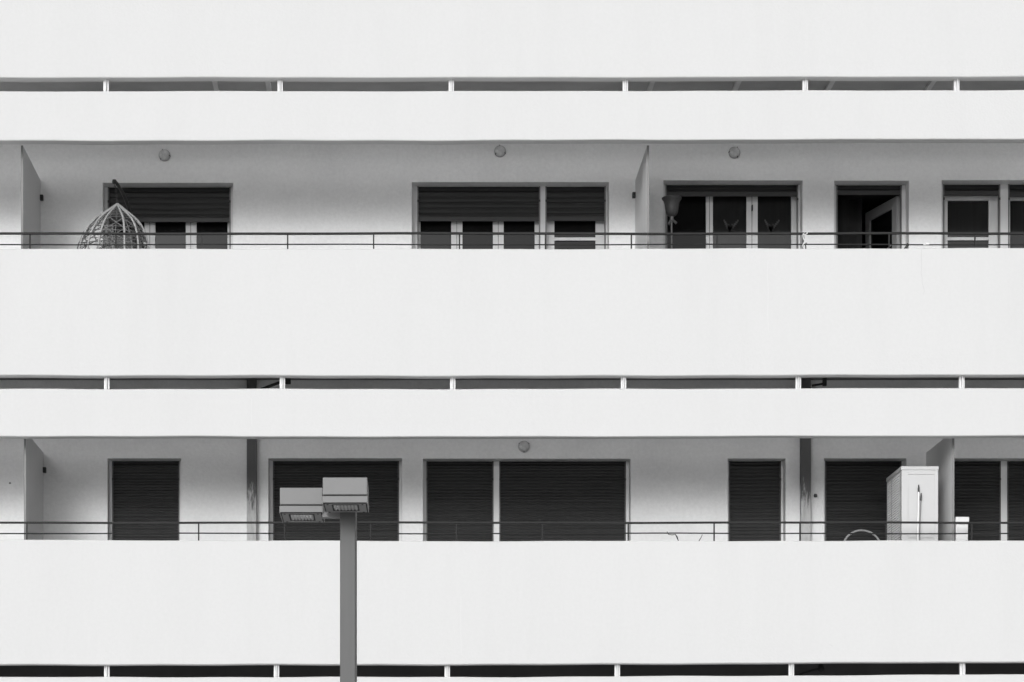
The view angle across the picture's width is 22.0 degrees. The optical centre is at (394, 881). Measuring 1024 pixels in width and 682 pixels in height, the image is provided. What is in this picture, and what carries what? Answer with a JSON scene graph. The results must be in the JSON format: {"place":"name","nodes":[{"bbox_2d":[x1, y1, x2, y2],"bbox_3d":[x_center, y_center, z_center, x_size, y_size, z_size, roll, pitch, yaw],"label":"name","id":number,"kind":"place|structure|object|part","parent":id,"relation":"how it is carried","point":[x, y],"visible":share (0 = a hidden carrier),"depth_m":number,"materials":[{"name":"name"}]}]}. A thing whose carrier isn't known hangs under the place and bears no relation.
{"place":"outdoors","nodes":[
{"label":"outdoors","id":0,"kind":"place"},
{"bbox_2d":[279,477,368,681],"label":"street lamp","id":1,"kind":"object","parent":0,"point":[344,500],"visible":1,"depth_m":20.06,"materials":[{"name":"grey metal"}]},
{"bbox_2d":[662,195,681,248],"bbox_3d":[2.960,-6.421,28.150,0.280,1.777,0.280,0,0,0],"label":"floor lamp","id":2,"kind":"object","parent":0,"point":[671,203],"visible":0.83,"depth_m":28.10,"materials":[{"name":"grey metal"}]},
{"bbox_2d":[844,529,879,540],"bbox_3d":[4.967,-3.166,27.805,0.437,1.160,0.472,0,0,0],"label":"garden chair","id":3,"kind":"object","parent":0,"point":[863,530],"visible":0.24,"depth_m":28.02,"materials":[{"name":"grey"}]},
{"bbox_3d":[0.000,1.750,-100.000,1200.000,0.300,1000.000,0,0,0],"label":"ground","id":4,"kind":"structure","parent":0,"visible":0},
{"bbox_2d":[0,0,1023,681],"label":"apartment building","id":5,"kind":"structure","parent":4,"relation":"on","point":[396,282],"depth_m":27.00,"materials":[{"name":"white paint"}]},
{"bbox_2d":[77,179,148,248],"bbox_3d":[-3.048,-6.488,27.944,0.912,1.908,0.928,0,0,0],"label":"hanging chair","id":6,"kind":"object","parent":5,"relation":"on","point":[94,222],"visible":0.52,"depth_m":27.78,"materials":[{"name":"wicker"}]},
{"bbox_2d":[109,461,180,540],"bbox_3d":[-2.728,-3.589,28.891,0.795,2.022,0.178,0,0,0],"label":"window","id":7,"kind":"structure","parent":5,"relation":"in","point":[139,491],"depth_m":28.83,"materials":[{"name":"grey"}]},
{"bbox_2d":[159,149,169,160],"bbox_3d":[-2.505,-7.894,28.605,0.132,0.129,0.089,0,0,0],"label":"wall light","id":8,"kind":"object","parent":5,"relation":"attached to","point":[164,154],"visible":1,"depth_m":28.59,"materials":[{"name":"grey"}]},
{"bbox_2d":[105,187,232,248],"bbox_3d":[-2.471,-6.565,28.891,1.412,2.065,0.178,0,0,0],"label":"window","id":9,"kind":"structure","parent":5,"relation":"in","point":[159,210],"depth_m":28.83,"materials":[{"name":"black glass"}]},
{"bbox_2d":[269,461,401,540],"bbox_3d":[-0.651,-3.589,28.891,1.447,2.023,0.178,0,0,0],"label":"window","id":10,"kind":"structure","parent":5,"relation":"in","point":[384,478],"depth_m":28.83,"materials":[{"name":"grey"}]},
{"bbox_2d":[494,145,505,156],"bbox_3d":[1.143,-7.939,28.605,0.129,0.132,0.089,0,0,0],"label":"wall light","id":11,"kind":"object","parent":5,"relation":"attached to","point":[499,150],"visible":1,"depth_m":28.58,"materials":[{"name":"grey"}]},
{"bbox_2d":[412,186,606,248],"bbox_3d":[1.255,-6.569,28.891,2.140,2.073,0.178,0,0,0],"label":"window","id":12,"kind":"structure","parent":5,"relation":"in","point":[541,208],"depth_m":28.83,"materials":[{"name":"black glass"}]},
{"bbox_2d":[518,441,529,451],"bbox_3d":[1.403,-4.726,28.605,0.129,0.132,0.089,0,0,0],"label":"wall light","id":13,"kind":"object","parent":5,"relation":"attached to","point":[523,446],"visible":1,"depth_m":28.58,"materials":[{"name":"grey"}]},
{"bbox_2d":[423,461,628,540],"bbox_3d":[1.434,-3.587,28.891,2.254,2.019,0.178,0,0,0],"label":"window","id":14,"kind":"structure","parent":5,"relation":"in","point":[494,491],"depth_m":28.83,"materials":[{"name":"grey"}]},
{"bbox_2d":[663,185,799,248],"bbox_3d":[3.678,-6.578,28.891,1.509,2.091,0.178,0,0,0],"label":"window","id":15,"kind":"structure","parent":5,"relation":"in","point":[702,208],"depth_m":28.95,"materials":[{"name":"black glass"}]},
{"bbox_2d":[728,147,739,158],"bbox_3d":[3.690,-7.924,28.605,0.133,0.129,0.089,0,0,0],"label":"wall light","id":16,"kind":"object","parent":5,"relation":"attached to","point":[734,152],"visible":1,"depth_m":28.59,"materials":[{"name":"grey"}]},
{"bbox_2d":[728,461,782,540],"bbox_3d":[3.936,-3.588,28.891,0.623,2.021,0.178,0,0,0],"label":"window","id":17,"kind":"structure","parent":5,"relation":"in","point":[755,489],"depth_m":28.83,"materials":[{"name":"grey"}]},
{"bbox_2d":[838,198,861,248],"bbox_3d":[4.936,-6.572,29.259,0.514,2.019,0.039,0,0,-4],"label":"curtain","id":18,"kind":"object","parent":5,"relation":"attached to","point":[849,215],"visible":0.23,"depth_m":29.27,"materials":[{"name":"black fabric"}]},
{"bbox_2d":[824,461,902,540],"bbox_3d":[5.118,-3.588,28.891,0.890,2.021,0.178,0,0,0],"label":"window","id":19,"kind":"structure","parent":5,"relation":"in","point":[853,490],"depth_m":28.83,"materials":[{"name":"grey"}]},
{"bbox_2d":[834,185,905,248],"bbox_3d":[5.186,-6.577,29.245,0.808,2.088,0.870,0,0,0],"label":"doorway","id":20,"kind":"structure","parent":5,"relation":"in","point":[890,216],"depth_m":28.93,"materials":[{"name":"grey"}]},
{"bbox_2d":[886,466,938,540],"bbox_3d":[5.454,-3.455,27.772,0.394,1.715,0.824,0,0,0],"label":"storage cabinet","id":21,"kind":"object","parent":5,"relation":"on","point":[903,482],"visible":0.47,"depth_m":27.37,"materials":[{"name":"white plastic"}]},
{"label":"louvred doors","id":22,"kind":"part","parent":21,"relation":"part of","materials":[{"name":"white plastic"}]},
{"bbox_2d":[917,485,919,539],"bbox_3d":[5.393,-3.349,27.311,0.178,1.535,0.112,0,0,-32],"label":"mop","id":23,"kind":"object","parent":5,"relation":"on","point":[918,514],"visible":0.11,"depth_m":27.33,"materials":[{"name":"white"}]},
{"bbox_2d":[919,493,921,539],"bbox_3d":[5.403,-3.306,27.288,0.201,1.448,0.117,0,0,-12],"label":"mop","id":24,"kind":"object","parent":5,"relation":"on","point":[920,513],"visible":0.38,"depth_m":27.33,"materials":[{"name":"grey"}]},
{"bbox_2d":[954,517,968,540],"bbox_3d":[5.878,-3.176,27.370,0.139,1.196,0.200,0,0,0],"label":"white box","id":25,"kind":"object","parent":5,"relation":"on","point":[960,528],"visible":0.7,"depth_m":27.28,"materials":[{"name":"plastic"}]},
{"bbox_2d":[942,184,1023,247],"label":"window","id":26,"kind":"structure","parent":5,"relation":"in","point":[965,208],"depth_m":28.93,"materials":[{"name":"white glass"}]},
{"bbox_2d":[954,461,1023,540],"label":"window","id":27,"kind":"structure","parent":5,"relation":"in","point":[984,491],"depth_m":28.83,"materials":[{"name":"grey"}]}
]}

